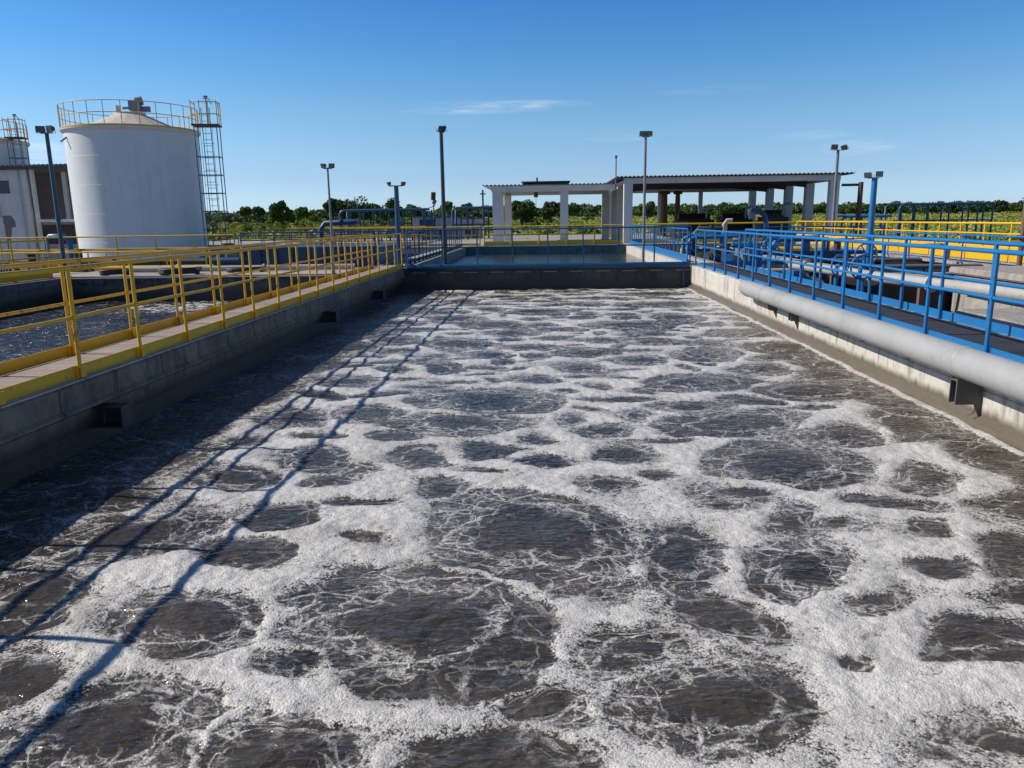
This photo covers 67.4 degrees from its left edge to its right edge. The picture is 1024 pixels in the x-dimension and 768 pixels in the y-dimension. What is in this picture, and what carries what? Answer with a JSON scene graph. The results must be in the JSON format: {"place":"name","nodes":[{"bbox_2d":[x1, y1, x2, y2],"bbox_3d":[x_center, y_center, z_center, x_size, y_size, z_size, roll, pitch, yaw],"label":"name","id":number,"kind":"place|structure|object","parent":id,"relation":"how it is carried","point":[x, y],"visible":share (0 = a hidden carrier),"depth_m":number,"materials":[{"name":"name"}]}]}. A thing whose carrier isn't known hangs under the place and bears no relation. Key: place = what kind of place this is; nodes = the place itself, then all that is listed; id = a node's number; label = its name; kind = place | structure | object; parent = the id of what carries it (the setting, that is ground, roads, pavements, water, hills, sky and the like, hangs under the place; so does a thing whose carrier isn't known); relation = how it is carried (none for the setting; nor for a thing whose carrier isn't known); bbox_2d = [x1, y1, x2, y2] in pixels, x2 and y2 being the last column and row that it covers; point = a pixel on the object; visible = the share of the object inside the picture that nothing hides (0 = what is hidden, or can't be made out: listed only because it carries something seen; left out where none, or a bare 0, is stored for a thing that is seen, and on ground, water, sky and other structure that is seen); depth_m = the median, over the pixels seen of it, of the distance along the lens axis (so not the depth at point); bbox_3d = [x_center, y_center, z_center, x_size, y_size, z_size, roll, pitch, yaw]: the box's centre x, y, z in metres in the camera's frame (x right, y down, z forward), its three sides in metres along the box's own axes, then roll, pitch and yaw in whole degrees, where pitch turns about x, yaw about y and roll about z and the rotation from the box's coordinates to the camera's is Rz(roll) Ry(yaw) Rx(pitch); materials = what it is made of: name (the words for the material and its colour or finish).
{"place":"outdoors","nodes":[
{"label":"outdoors","id":0,"kind":"place"},
{"bbox_2d":[0,163,77,263],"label":"process building","id":1,"kind":"structure","parent":0,"point":[27,209],"depth_m":49.01,"materials":[{"name":"white paint"}]},
{"bbox_2d":[0,179,11,194],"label":"window","id":2,"kind":"structure","parent":1,"relation":"in","point":[5,185],"depth_m":48.37,"materials":[{"name":"grey glass"}]},
{"bbox_2d":[0,300,235,362],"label":"water","id":3,"kind":"structure","parent":0,"point":[19,344],"depth_m":18.06,"materials":[{"name":"liquid"}]},
{"bbox_2d":[95,264,213,270],"bbox_3d":[-11.877,-3.862,25.495,4.000,0.232,0.226,0,12,3],"label":"pipe","id":4,"kind":"object","parent":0,"point":[109,267],"visible":0.2,"depth_m":25.46,"materials":[{"name":"metal"}]},
{"bbox_2d":[189,96,230,255],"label":"ladder tower","id":5,"kind":"structure","parent":0,"point":[208,125],"depth_m":43.39,"materials":[{"name":"grey metal"}]},
{"bbox_2d":[51,234,796,263],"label":"pavement","id":6,"kind":"structure","parent":0,"point":[465,241],"depth_m":57.25,"materials":[{"name":"grey concrete"}]},
{"bbox_2d":[286,226,426,244],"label":"railing","id":7,"kind":"object","parent":6,"relation":"on","point":[366,235],"visible":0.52,"depth_m":51.51,"materials":[{"name":"yellow metal"}]},
{"bbox_2d":[260,226,480,246],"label":"railing","id":8,"kind":"object","parent":6,"relation":"on","point":[455,244],"visible":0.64,"depth_m":45.49,"materials":[{"name":"yellow metal"}]},
{"bbox_2d":[482,177,615,240],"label":"open shed","id":9,"kind":"structure","parent":6,"relation":"on","point":[501,201],"depth_m":48.22,"materials":[{"name":"white paint"}]},
{"bbox_2d":[673,191,682,219],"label":"steel column","id":10,"kind":"structure","parent":6,"relation":"on","point":[677,202],"depth_m":61.67,"materials":[{"name":"brown metal"}]},
{"bbox_2d":[668,205,714,236],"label":"process machine","id":11,"kind":"object","parent":6,"relation":"on","point":[697,217],"visible":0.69,"depth_m":54.62,"materials":[{"name":"black metal"}]},
{"bbox_2d":[601,172,854,242],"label":"open shed","id":12,"kind":"structure","parent":6,"relation":"on","point":[621,202],"depth_m":50.38,"materials":[{"name":"white paint"}]},
{"bbox_2d":[658,191,669,236],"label":"steel column","id":13,"kind":"structure","parent":12,"relation":"attached to","point":[663,214],"depth_m":61.27,"materials":[{"name":"brown metal"}]},
{"bbox_2d":[714,206,753,237],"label":"process machine","id":14,"kind":"object","parent":6,"relation":"on","point":[739,217],"visible":0.62,"depth_m":54.76,"materials":[{"name":"black metal"}]},
{"bbox_2d":[645,220,892,242],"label":"railing","id":15,"kind":"object","parent":6,"relation":"on","point":[718,240],"visible":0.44,"depth_m":44.83,"materials":[{"name":"yellow metal"}]},
{"bbox_2d":[753,202,790,236],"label":"process machine","id":16,"kind":"object","parent":6,"relation":"on","point":[775,215],"visible":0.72,"depth_m":53.20,"materials":[{"name":"metal"}]},
{"bbox_2d":[841,182,863,233],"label":"steel post","id":17,"kind":"object","parent":6,"relation":"on","point":[859,199],"visible":0.68,"depth_m":49.57,"materials":[{"name":"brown metal"}]},
{"bbox_2d":[0,287,1023,767],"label":"water","id":18,"kind":"structure","parent":0,"point":[668,527],"depth_m":5.02,"materials":[{"name":"grey liquid"}]},
{"bbox_2d":[0,0,1023,217],"label":"sky","id":19,"kind":"structure","parent":0,"point":[928,95],"materials":[{"name":"blue"}]},
{"bbox_2d":[20,213,1018,312],"bbox_3d":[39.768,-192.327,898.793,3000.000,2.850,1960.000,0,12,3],"label":"ground","id":20,"kind":"structure","parent":0,"point":[757,218],"depth_m":103.62,"materials":[{"name":"grey concrete"}]},
{"bbox_2d":[0,120,29,164],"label":"storage tank","id":21,"kind":"object","parent":20,"relation":"on","point":[4,157],"visible":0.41,"depth_m":54.25,"materials":[{"name":"white metal"}]},
{"bbox_2d":[2,114,29,164],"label":"ladder tower","id":22,"kind":"structure","parent":20,"relation":"on","point":[15,137],"depth_m":53.38,"materials":[{"name":"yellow metal"}]},
{"bbox_2d":[0,272,84,313],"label":"basin wall","id":23,"kind":"structure","parent":20,"relation":"on","point":[22,295],"depth_m":21.24,"materials":[{"name":"concrete"}]},
{"bbox_2d":[0,239,52,283],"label":"railing","id":24,"kind":"object","parent":23,"relation":"on","point":[15,279],"visible":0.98,"depth_m":21.50,"materials":[{"name":"yellow metal"}]},
{"bbox_2d":[43,234,73,263],"bbox_3d":[-18.520,-5.044,31.473,1.290,2.197,0.283,0,12,3],"label":"pipe","id":25,"kind":"object","parent":20,"relation":"on","point":[70,244],"visible":0.25,"depth_m":31.26,"materials":[{"name":"blue metal"}]},
{"bbox_2d":[0,234,235,267],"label":"railing","id":26,"kind":"object","parent":20,"relation":"on","point":[78,250],"visible":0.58,"depth_m":27.82,"materials":[{"name":"yellow metal"}]},
{"bbox_2d":[0,247,240,261],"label":"railing","id":27,"kind":"object","parent":20,"relation":"on","point":[100,249],"visible":0.23,"depth_m":33.30,"materials":[{"name":"yellow metal"}]},
{"bbox_2d":[56,96,207,257],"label":"storage tank","id":28,"kind":"object","parent":20,"relation":"on","point":[134,172],"visible":0.89,"depth_m":42.20,"materials":[{"name":"white metal"}]},
{"bbox_2d":[81,256,241,265],"bbox_3d":[-12.443,-3.847,27.366,5.700,1.403,0.396,0,12,3],"label":"pipe","id":29,"kind":"object","parent":20,"relation":"on","point":[230,260],"visible":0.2,"depth_m":27.10,"materials":[{"name":"metal"}]},
{"bbox_2d":[0,265,406,492],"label":"basin wall","id":30,"kind":"structure","parent":20,"relation":"on","point":[47,427],"depth_m":8.99,"materials":[{"name":"concrete"}]},
{"bbox_2d":[0,234,373,375],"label":"railing","id":31,"kind":"object","parent":30,"relation":"on","point":[20,363],"visible":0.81,"depth_m":10.75,"materials":[{"name":"yellow metal"}]},
{"bbox_2d":[0,233,402,405],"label":"railing","id":32,"kind":"object","parent":30,"relation":"on","point":[80,369],"visible":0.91,"depth_m":9.32,"materials":[{"name":"yellow metal"}]},
{"bbox_2d":[386,182,405,266],"bbox_3d":[-3.749,-5.226,25.201,0.666,2.756,0.312,0,12,3],"label":"lamp post","id":33,"kind":"object","parent":30,"relation":"on","point":[397,213],"visible":0.92,"depth_m":25.10,"materials":[{"name":"blue metal"}]},
{"bbox_2d":[52,268,357,301],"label":"basin wall","id":34,"kind":"structure","parent":20,"relation":"on","point":[85,285],"depth_m":22.80,"materials":[{"name":"concrete"}]},
{"bbox_2d":[35,125,66,276],"bbox_3d":[-13.513,-5.366,22.723,0.592,4.351,0.254,0,12,3],"label":"lamp post","id":35,"kind":"object","parent":34,"relation":"on","point":[50,129],"visible":0.95,"depth_m":22.59,"materials":[{"name":"metal"}]},
{"bbox_2d":[0,250,207,270],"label":"railing","id":36,"kind":"object","parent":34,"relation":"on","point":[127,252],"visible":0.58,"depth_m":25.87,"materials":[{"name":"yellow metal"}]},
{"bbox_2d":[99,268,128,274],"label":"pipe","id":37,"kind":"object","parent":34,"relation":"on","point":[110,271],"visible":0.81,"depth_m":23.48,"materials":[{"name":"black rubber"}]},
{"bbox_2d":[158,266,201,274],"bbox_3d":[-10.205,-3.485,23.598,1.241,0.250,0.907,-7,13,-25],"label":"hose coil","id":38,"kind":"object","parent":34,"relation":"on","point":[189,270],"visible":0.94,"depth_m":23.26,"materials":[{"name":"black rubber"}]},
{"bbox_2d":[126,264,354,271],"bbox_3d":[-8.754,-3.752,24.818,7.317,0.246,0.240,-1,12,-1],"label":"pipe","id":39,"kind":"object","parent":34,"relation":"on","point":[204,268],"visible":0.4,"depth_m":24.77,"materials":[{"name":"grey metal"}]},
{"bbox_2d":[320,163,336,273],"bbox_3d":[-5.307,-4.820,22.475,0.431,3.151,0.181,0,12,3],"label":"lamp post","id":40,"kind":"object","parent":34,"relation":"on","point":[331,166],"visible":0.94,"depth_m":22.36,"materials":[{"name":"grey metal"}]},
{"bbox_2d":[268,200,293,224],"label":"tree","id":41,"kind":"object","parent":20,"relation":"on","point":[281,211],"visible":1,"depth_m":132.97,"materials":[{"name":"green plant"}]},
{"bbox_2d":[212,233,419,257],"bbox_3d":[-9.679,-6.770,37.877,10.400,1.229,0.080,0,12,3],"label":"railing","id":42,"kind":"object","parent":20,"relation":"on","point":[403,255],"visible":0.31,"depth_m":37.80,"materials":[{"name":"yellow metal"}]},
{"bbox_2d":[238,243,396,265],"bbox_3d":[-6.967,-4.931,29.041,4.840,0.680,5.000,0,12,3],"label":"steel tank","id":43,"kind":"object","parent":20,"relation":"on","point":[258,257],"visible":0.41,"depth_m":26.70,"materials":[{"name":"metal"}]},
{"bbox_2d":[240,231,375,245],"bbox_3d":[-7.079,-4.993,26.576,4.800,0.580,0.080,0,12,3],"label":"railing","id":44,"kind":"object","parent":43,"relation":"on","point":[307,232],"visible":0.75,"depth_m":26.53,"materials":[{"name":"yellow metal"}]},
{"bbox_2d":[318,218,357,243],"bbox_3d":[-7.433,-5.742,32.880,1.778,2.650,0.339,0,12,3],"label":"pipe","id":45,"kind":"object","parent":20,"relation":"on","point":[340,222],"visible":0.59,"depth_m":32.56,"materials":[{"name":"blue metal"}]},
{"bbox_2d":[332,195,370,220],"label":"tree","id":46,"kind":"object","parent":20,"relation":"on","point":[345,204],"visible":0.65,"depth_m":147.10,"materials":[{"name":"green plant"}]},
{"bbox_2d":[339,208,433,240],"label":"pipe gantry","id":47,"kind":"object","parent":20,"relation":"on","point":[392,223],"visible":0.59,"depth_m":59.32,"materials":[{"name":"blue metal"}]},
{"bbox_2d":[371,198,404,224],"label":"tree","id":48,"kind":"object","parent":20,"relation":"on","point":[390,204],"visible":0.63,"depth_m":136.39,"materials":[{"name":"green plant"}]},
{"bbox_2d":[206,216,601,234],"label":"bushes","id":49,"kind":"object","parent":20,"relation":"on","point":[304,222],"visible":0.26,"depth_m":116.88,"materials":[{"name":"green plant"}]},
{"bbox_2d":[410,216,437,239],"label":"equipment cabin","id":50,"kind":"object","parent":20,"relation":"on","point":[415,220],"visible":0.2,"depth_m":63.05,"materials":[{"name":"grey metal"}]},
{"bbox_2d":[419,205,434,239],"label":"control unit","id":51,"kind":"object","parent":20,"relation":"on","point":[421,221],"visible":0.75,"depth_m":61.73,"materials":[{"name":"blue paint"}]},
{"bbox_2d":[434,216,464,238],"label":"equipment cabin","id":52,"kind":"object","parent":20,"relation":"on","point":[438,221],"visible":0.34,"depth_m":63.93,"materials":[{"name":"grey metal"}]},
{"bbox_2d":[460,217,482,238],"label":"equipment cabin","id":53,"kind":"object","parent":20,"relation":"on","point":[478,220],"visible":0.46,"depth_m":63.89,"materials":[{"name":"grey metal"}]},
{"bbox_2d":[451,206,504,239],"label":"pipe gantry","id":54,"kind":"object","parent":20,"relation":"on","point":[467,208],"visible":0.5,"depth_m":60.85,"materials":[{"name":"blue metal"}]},
{"bbox_2d":[511,199,534,225],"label":"tree","id":55,"kind":"object","parent":20,"relation":"on","point":[525,212],"visible":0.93,"depth_m":135.54,"materials":[{"name":"green plant"}]},
{"bbox_2d":[374,263,722,289],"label":"basin wall","id":56,"kind":"structure","parent":20,"relation":"on","point":[548,278],"depth_m":24.53,"materials":[{"name":"concrete"}]},
{"bbox_2d":[436,125,446,263],"bbox_3d":[-2.238,-6.120,25.137,0.355,4.485,0.304,-2,12,-7],"label":"lamp post","id":57,"kind":"object","parent":56,"relation":"on","point":[441,130],"visible":0.88,"depth_m":25.06,"materials":[{"name":"grey metal"}]},
{"bbox_2d":[407,261,689,270],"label":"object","id":58,"kind":"object","parent":56,"relation":"attached to","point":[543,266],"visible":1,"depth_m":24.22,"materials":[{"name":"blue paint"}]},
{"bbox_2d":[406,225,691,264],"bbox_3d":[1.147,-4.410,24.699,9.200,1.230,0.080,0,12,3],"label":"railing","id":59,"kind":"object","parent":56,"relation":"on","point":[547,246],"visible":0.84,"depth_m":24.63,"materials":[{"name":"metal"}]},
{"bbox_2d":[640,131,652,261],"bbox_3d":[4.303,-6.021,24.929,0.432,4.190,0.171,0,12,3],"label":"lamp post","id":60,"kind":"object","parent":56,"relation":"on","point":[645,134],"visible":0.89,"depth_m":24.82,"materials":[{"name":"grey metal"}]},
{"bbox_2d":[380,244,717,266],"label":"basin wall","id":61,"kind":"structure","parent":20,"relation":"on","point":[452,255],"depth_m":43.14,"materials":[{"name":"concrete"}]},
{"bbox_2d":[404,227,461,264],"bbox_3d":[-3.256,-6.480,34.891,0.080,1.128,17.900,0,12,3],"label":"railing","id":62,"kind":"object","parent":61,"relation":"on","point":[423,257],"visible":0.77,"depth_m":31.55,"materials":[{"name":"blue metal"}]},
{"bbox_2d":[483,224,622,245],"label":"railing","id":63,"kind":"object","parent":61,"relation":"on","point":[539,242],"visible":0.91,"depth_m":44.46,"materials":[{"name":"yellow metal"}]},
{"bbox_2d":[630,225,688,261],"bbox_3d":[6.284,-6.529,34.459,0.080,1.129,17.900,0,12,3],"label":"railing","id":64,"kind":"object","parent":61,"relation":"on","point":[673,254],"visible":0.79,"depth_m":30.57,"materials":[{"name":"blue metal"}]},
{"bbox_2d":[541,201,559,222],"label":"tree","id":65,"kind":"object","parent":20,"relation":"on","point":[549,210],"visible":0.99,"depth_m":145.14,"materials":[{"name":"green plant"}]},
{"bbox_2d":[206,212,1021,240],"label":"shrubs","id":66,"kind":"object","parent":20,"relation":"on","point":[234,226],"visible":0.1,"depth_m":104.18,"materials":[{"name":"green plant"}]},
{"bbox_2d":[205,199,1023,222],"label":"woodland","id":67,"kind":"object","parent":20,"relation":"on","point":[583,209],"visible":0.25,"depth_m":188.63,"materials":[{"name":"green plant"}]},
{"bbox_2d":[209,211,1022,240],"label":"grass","id":68,"kind":"structure","parent":20,"relation":"on","point":[1004,228],"depth_m":128.33,"materials":[{"name":"green plant"}]},
{"bbox_2d":[638,200,654,219],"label":"tree","id":69,"kind":"object","parent":20,"relation":"on","point":[650,205],"visible":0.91,"depth_m":163.87,"materials":[{"name":"green plant"}]},
{"bbox_2d":[691,225,722,256],"bbox_3d":[9.073,-6.360,35.907,1.460,2.110,0.311,0,12,3],"label":"pipe","id":70,"kind":"object","parent":20,"relation":"on","point":[711,227],"visible":0.59,"depth_m":35.63,"materials":[{"name":"metal"}]},
{"bbox_2d":[681,233,738,258],"bbox_3d":[9.166,-6.033,35.257,2.560,1.740,1.380,0,12,3],"label":"pipe gantry","id":71,"kind":"object","parent":20,"relation":"on","point":[721,236],"visible":0.47,"depth_m":34.61,"materials":[{"name":"blue metal"}]},
{"bbox_2d":[712,203,735,219],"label":"tree","id":72,"kind":"object","parent":20,"relation":"on","point":[718,210],"visible":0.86,"depth_m":143.75,"materials":[{"name":"green plant"}]},
{"bbox_2d":[703,238,754,262],"bbox_3d":[9.388,-5.529,33.285,2.475,1.575,1.058,-3,12,-9],"label":"pump","id":73,"kind":"object","parent":20,"relation":"on","point":[709,255],"visible":0.29,"depth_m":32.92,"materials":[{"name":"metal"}]},
{"bbox_2d":[718,243,742,267],"bbox_3d":[8.187,-4.535,28.985,0.987,1.470,2.310,4,13,23],"label":"pump","id":74,"kind":"object","parent":20,"relation":"on","point":[731,257],"visible":0.27,"depth_m":29.19,"materials":[{"name":"metal"}]},
{"bbox_2d":[731,241,762,268],"bbox_3d":[8.397,-4.268,27.378,1.150,1.616,0.283,0,12,3],"label":"pipe","id":75,"kind":"object","parent":20,"relation":"on","point":[759,253],"visible":0.4,"depth_m":27.19,"materials":[{"name":"blue metal"}]},
{"bbox_2d":[680,246,830,256],"bbox_3d":[11.881,-6.236,37.550,7.200,1.096,0.481,0,12,3],"label":"pipe","id":76,"kind":"object","parent":20,"relation":"on","point":[798,248],"visible":0.07,"depth_m":37.27,"materials":[{"name":"blue metal"}]},
{"bbox_2d":[750,207,768,240],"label":"pipe","id":77,"kind":"object","parent":20,"relation":"on","point":[762,213],"visible":0.48,"depth_m":38.98,"materials":[{"name":"blue metal"}]},
{"bbox_2d":[723,230,802,264],"bbox_3d":[8.281,-4.489,25.288,2.600,1.130,0.080,0,12,3],"label":"railing","id":78,"kind":"object","parent":20,"relation":"on","point":[749,262],"visible":0.52,"depth_m":25.36,"materials":[{"name":"blue metal"}]},
{"bbox_2d":[762,235,829,267],"bbox_3d":[11.586,-5.160,31.140,2.560,1.690,1.180,0,12,3],"label":"pipe gantry","id":79,"kind":"object","parent":20,"relation":"on","point":[807,246],"visible":0.22,"depth_m":30.54,"materials":[{"name":"blue metal"}]},
{"bbox_2d":[786,258,829,283],"bbox_3d":[8.457,-2.978,22.209,1.980,1.260,0.846,-7,13,-25],"label":"pump","id":80,"kind":"object","parent":20,"relation":"on","point":[824,278],"visible":0.16,"depth_m":22.07,"materials":[{"name":"metal"}]},
{"bbox_2d":[762,225,884,254],"bbox_3d":[12.226,-5.650,30.187,4.750,1.130,0.080,0,12,3],"label":"railing","id":81,"kind":"object","parent":20,"relation":"on","point":[851,252],"visible":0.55,"depth_m":30.22,"materials":[{"name":"blue metal"}]},
{"bbox_2d":[830,144,848,232],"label":"lamp post","id":82,"kind":"object","parent":20,"relation":"on","point":[835,147],"visible":0.95,"depth_m":41.62,"materials":[{"name":"grey metal"}]},
{"bbox_2d":[831,254,848,285],"bbox_3d":[8.006,-2.424,18.987,0.640,1.582,0.390,-5,13,-19],"label":"handwheel valve","id":83,"kind":"object","parent":20,"relation":"on","point":[836,274],"visible":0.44,"depth_m":18.84,"materials":[{"name":"blue paint"}]},
{"bbox_2d":[687,264,1023,451],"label":"basin wall","id":84,"kind":"structure","parent":20,"relation":"on","point":[1001,417],"depth_m":10.64,"materials":[{"name":"concrete"}]},
{"bbox_2d":[694,229,1023,363],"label":"railing","id":85,"kind":"object","parent":84,"relation":"on","point":[987,345],"visible":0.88,"depth_m":10.66,"materials":[{"name":"blue metal"}]},
{"bbox_2d":[739,280,1023,415],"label":"water pipe","id":86,"kind":"object","parent":84,"relation":"attached to","point":[973,371],"visible":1,"depth_m":8.65,"materials":[{"name":"white metal"}]},
{"bbox_2d":[743,229,1023,338],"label":"railing","id":87,"kind":"object","parent":84,"relation":"on","point":[940,313],"visible":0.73,"depth_m":12.15,"materials":[{"name":"blue metal"}]},
{"bbox_2d":[850,254,874,290],"bbox_3d":[7.778,-2.079,17.228,0.640,1.652,0.390,-1,12,-1],"label":"handwheel valve","id":88,"kind":"object","parent":20,"relation":"on","point":[859,280],"visible":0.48,"depth_m":17.04,"materials":[{"name":"blue paint"}]},
{"bbox_2d":[838,214,891,234],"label":"pipe gantry","id":89,"kind":"object","parent":20,"relation":"on","point":[851,216],"visible":0.48,"depth_m":55.70,"materials":[{"name":"blue metal"}]},
{"bbox_2d":[864,171,882,269],"bbox_3d":[11.271,-5.102,24.204,0.578,3.095,0.361,0,12,3],"label":"lamp post","id":90,"kind":"object","parent":20,"relation":"on","point":[871,216],"visible":0.88,"depth_m":24.04,"materials":[{"name":"blue metal"}]},
{"bbox_2d":[765,253,1005,310],"bbox_3d":[12.026,-3.504,24.986,4.760,1.020,10.680,0,12,3],"label":"lined tank","id":91,"kind":"object","parent":20,"relation":"on","point":[914,263],"visible":0.31,"depth_m":22.77,"materials":[{"name":"grey concrete"}]},
{"bbox_2d":[1016,198,1023,265],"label":"steel post","id":92,"kind":"object","parent":91,"relation":"on","point":[1019,260],"visible":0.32,"depth_m":21.02,"materials":[{"name":"brown metal"}]},
{"bbox_2d":[788,261,1023,305],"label":"pipe","id":93,"kind":"object","parent":20,"relation":"on","point":[1009,293],"visible":0.54,"depth_m":17.05,"materials":[{"name":"white paint"}]},
{"bbox_2d":[854,244,877,291],"bbox_3d":[8.874,-2.700,19.401,0.640,1.722,0.390,1,12,9],"label":"handwheel valve","id":94,"kind":"object","parent":93,"relation":"attached to","point":[864,259],"visible":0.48,"depth_m":19.21,"materials":[{"name":"blue paint"}]},
{"bbox_2d":[882,202,994,239],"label":"pipe gantry","id":95,"kind":"object","parent":20,"relation":"on","point":[914,205],"visible":0.66,"depth_m":57.36,"materials":[{"name":"blue metal"}]},
{"bbox_2d":[991,200,1008,212],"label":"tree","id":96,"kind":"object","parent":20,"relation":"on","point":[1000,206],"visible":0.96,"depth_m":179.14,"materials":[{"name":"green plant"}]},
{"bbox_2d":[447,253,646,263],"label":"water","id":97,"kind":"structure","parent":0,"point":[542,258],"depth_m":37.86,"materials":[{"name":"liquid"}]},
{"bbox_2d":[795,234,1023,265],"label":"tank wall","id":98,"kind":"structure","parent":0,"point":[1006,260],"depth_m":27.60,"materials":[{"name":"yellow metal"}]},
{"bbox_2d":[796,221,1020,241],"bbox_3d":[15.318,-4.891,24.890,0.080,0.718,38.100,0,12,3],"label":"railing","id":99,"kind":"object","parent":98,"relation":"on","point":[984,232],"visible":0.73,"depth_m":28.56,"materials":[{"name":"yellow metal"}]},
{"bbox_2d":[887,231,1023,265],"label":"railing","id":100,"kind":"object","parent":98,"relation":"on","point":[963,235],"visible":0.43,"depth_m":23.89,"materials":[{"name":"metal"}]},
{"bbox_2d":[949,266,1023,312],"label":"concrete block","id":101,"kind":"structure","parent":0,"point":[1011,274],"depth_m":18.48,"materials":[{"name":"grey concrete"}]},
{"bbox_2d":[956,308,1023,328],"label":"concrete block","id":102,"kind":"structure","parent":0,"point":[1013,317],"depth_m":13.27,"materials":[{"name":"grey concrete"}]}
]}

